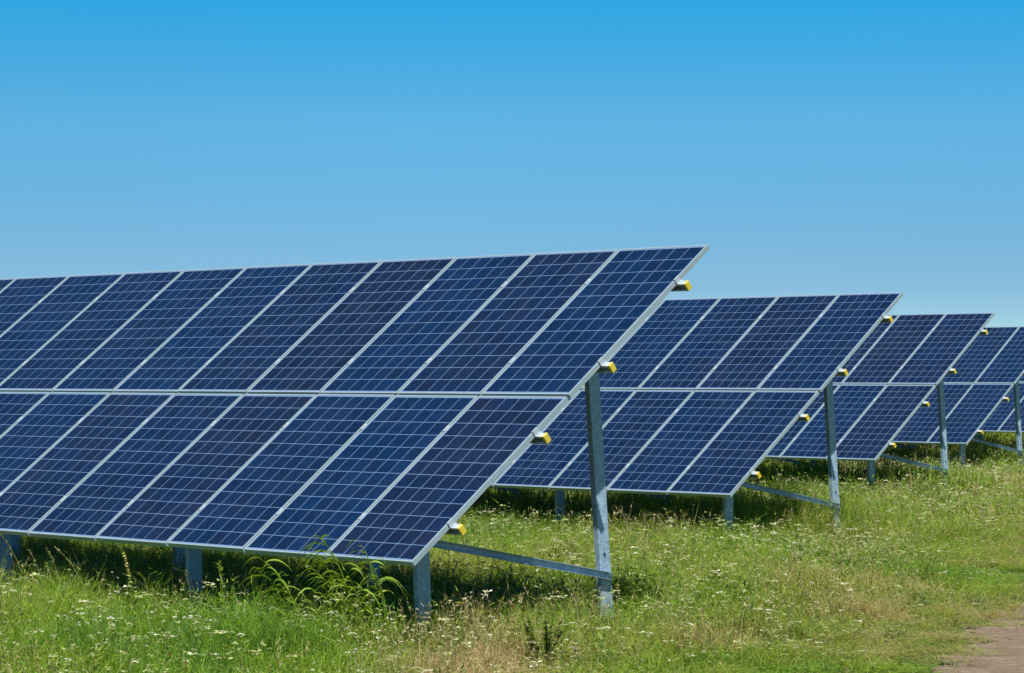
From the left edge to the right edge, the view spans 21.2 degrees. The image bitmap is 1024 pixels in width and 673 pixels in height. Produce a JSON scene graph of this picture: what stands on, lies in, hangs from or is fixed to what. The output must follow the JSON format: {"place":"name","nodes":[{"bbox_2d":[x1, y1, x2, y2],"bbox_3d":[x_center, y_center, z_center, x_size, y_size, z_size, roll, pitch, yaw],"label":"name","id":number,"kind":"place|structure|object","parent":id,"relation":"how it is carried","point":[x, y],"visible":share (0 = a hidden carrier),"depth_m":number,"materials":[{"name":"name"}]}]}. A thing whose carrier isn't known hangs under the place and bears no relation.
{"place":"outdoors","nodes":[
{"label":"outdoors","id":0,"kind":"place"},
{"bbox_2d":[240,557,322,642],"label":"tall grass","id":1,"kind":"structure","parent":0,"point":[272,588],"depth_m":20.26,"materials":[{"name":"green plant"}]},
{"bbox_2d":[339,540,407,656],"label":"tall grass","id":2,"kind":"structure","parent":0,"point":[379,591],"depth_m":19.85,"materials":[{"name":"green plant"}]},
{"bbox_2d":[0,0,1023,326],"label":"sky","id":3,"kind":"structure","parent":0,"point":[814,147],"materials":[{"name":"blue"}]},
{"bbox_2d":[0,430,1023,672],"bbox_3d":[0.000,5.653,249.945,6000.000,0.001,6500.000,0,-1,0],"label":"ground","id":4,"kind":"structure","parent":0,"point":[934,654],"depth_m":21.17,"materials":[{"name":"green plant"}]},
{"bbox_2d":[0,534,29,590],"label":"seed plume","id":5,"kind":"object","parent":4,"relation":"on","point":[13,553],"visible":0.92,"depth_m":22.57,"materials":[{"name":"green plant"}]},
{"bbox_2d":[28,549,44,595],"bbox_3d":[-3.850,2.064,22.357,0.205,0.671,0.162,0,-1,-26],"label":"seed plume","id":6,"kind":"object","parent":4,"relation":"on","point":[36,564],"visible":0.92,"depth_m":22.37,"materials":[{"name":"plant"}]},
{"bbox_2d":[45,547,71,595],"bbox_3d":[-3.657,2.050,22.153,0.254,0.694,0.089,0,-1,0],"label":"seed plume","id":7,"kind":"object","parent":4,"relation":"on","point":[52,561],"visible":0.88,"depth_m":22.17,"materials":[{"name":"plant"}]},
{"bbox_2d":[55,547,89,605],"bbox_3d":[-3.497,2.037,21.954,0.358,0.714,0.149,0,-1,-12],"label":"seed plume","id":8,"kind":"object","parent":4,"relation":"on","point":[71,564],"visible":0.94,"depth_m":21.97,"materials":[{"name":"plant"}]},
{"bbox_2d":[122,552,133,596],"bbox_3d":[-3.045,2.062,21.973,0.170,0.665,0.139,0,-1,0],"label":"flower spike","id":9,"kind":"object","parent":4,"relation":"on","point":[126,564],"visible":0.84,"depth_m":21.98,"materials":[{"name":"yellow plant"}]},
{"bbox_2d":[185,570,191,613],"bbox_3d":[-2.500,2.096,21.254,0.185,0.576,0.123,0,-1,28],"label":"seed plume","id":10,"kind":"object","parent":4,"relation":"on","point":[189,588],"visible":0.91,"depth_m":21.27,"materials":[{"name":"green plant"}]},
{"bbox_2d":[213,560,237,616],"bbox_3d":[-2.190,2.050,20.985,0.251,0.660,0.219,0,-1,20],"label":"leafy herb","id":11,"kind":"object","parent":4,"relation":"on","point":[221,574],"visible":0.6,"depth_m":21.01,"materials":[{"name":"green plant"}]},
{"bbox_2d":[295,534,384,655],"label":"tall grass","id":12,"kind":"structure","parent":4,"relation":"on","point":[345,599],"depth_m":19.80,"materials":[{"name":"green plant"}]},
{"bbox_2d":[0,245,709,645],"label":"solar array","id":13,"kind":"object","parent":4,"relation":"on","point":[404,411],"visible":0.97,"depth_m":23.04,"materials":[{"name":"glass"}]},
{"bbox_2d":[383,608,406,651],"bbox_3d":[-0.829,2.147,19.530,0.264,0.426,0.241,1,-1,-35],"label":"leafy herb","id":14,"kind":"object","parent":4,"relation":"on","point":[404,620],"visible":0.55,"depth_m":19.54,"materials":[{"name":"green plant"}]},
{"bbox_2d":[1,448,1020,672],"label":"tall stems","id":15,"kind":"object","parent":4,"relation":"on","point":[436,610],"visible":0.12,"depth_m":21.47,"materials":[{"name":"green plant"}]},
{"bbox_2d":[0,448,1023,672],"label":"wild flowers","id":16,"kind":"object","parent":4,"relation":"on","point":[440,619],"visible":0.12,"depth_m":22.91,"materials":[{"name":"white plant"}]},
{"bbox_2d":[0,465,1023,672],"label":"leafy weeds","id":17,"kind":"object","parent":4,"relation":"on","point":[700,580],"visible":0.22,"depth_m":24.23,"materials":[{"name":"green plant"}]},
{"bbox_2d":[0,445,1023,672],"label":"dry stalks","id":18,"kind":"object","parent":4,"relation":"on","point":[577,604],"visible":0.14,"depth_m":24.02,"materials":[{"name":"plant"}]},
{"bbox_2d":[519,613,571,671],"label":"leafy shrub","id":19,"kind":"object","parent":4,"relation":"on","point":[547,644],"visible":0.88,"depth_m":18.95,"materials":[{"name":"green plant"}]},
{"bbox_2d":[489,292,902,533],"bbox_3d":[-1.152,1.241,37.715,3.164,3.456,14.294,1,-1,-43],"label":"solar array","id":20,"kind":"object","parent":4,"relation":"on","point":[712,397],"visible":0.4,"depth_m":33.81,"materials":[{"name":"glass"}]},
{"bbox_2d":[702,562,723,587],"bbox_3d":[1.841,2.251,24.953,0.318,0.371,0.425,0,-1,0],"label":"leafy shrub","id":21,"kind":"object","parent":4,"relation":"on","point":[713,574],"visible":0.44,"depth_m":25.02,"materials":[{"name":"green plant"}]},
{"bbox_2d":[765,312,994,489],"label":"solar array","id":22,"kind":"object","parent":4,"relation":"on","point":[899,368],"visible":0.21,"depth_m":45.50,"materials":[{"name":"glass"}]},
{"bbox_2d":[892,326,1023,467],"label":"solar array","id":23,"kind":"object","parent":4,"relation":"on","point":[983,380],"visible":0.15,"depth_m":56.44,"materials":[{"name":"glass"}]},
{"bbox_2d":[931,375,1023,449],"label":"solar array","id":24,"kind":"object","parent":4,"relation":"on","point":[1001,419],"visible":0.02,"depth_m":67.45,"materials":[{"name":"glass"}]},
{"bbox_2d":[932,590,1023,672],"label":"dirt road","id":25,"kind":"structure","parent":0,"point":[1011,660],"depth_m":20.53,"materials":[{"name":"beige soil"}]}
]}

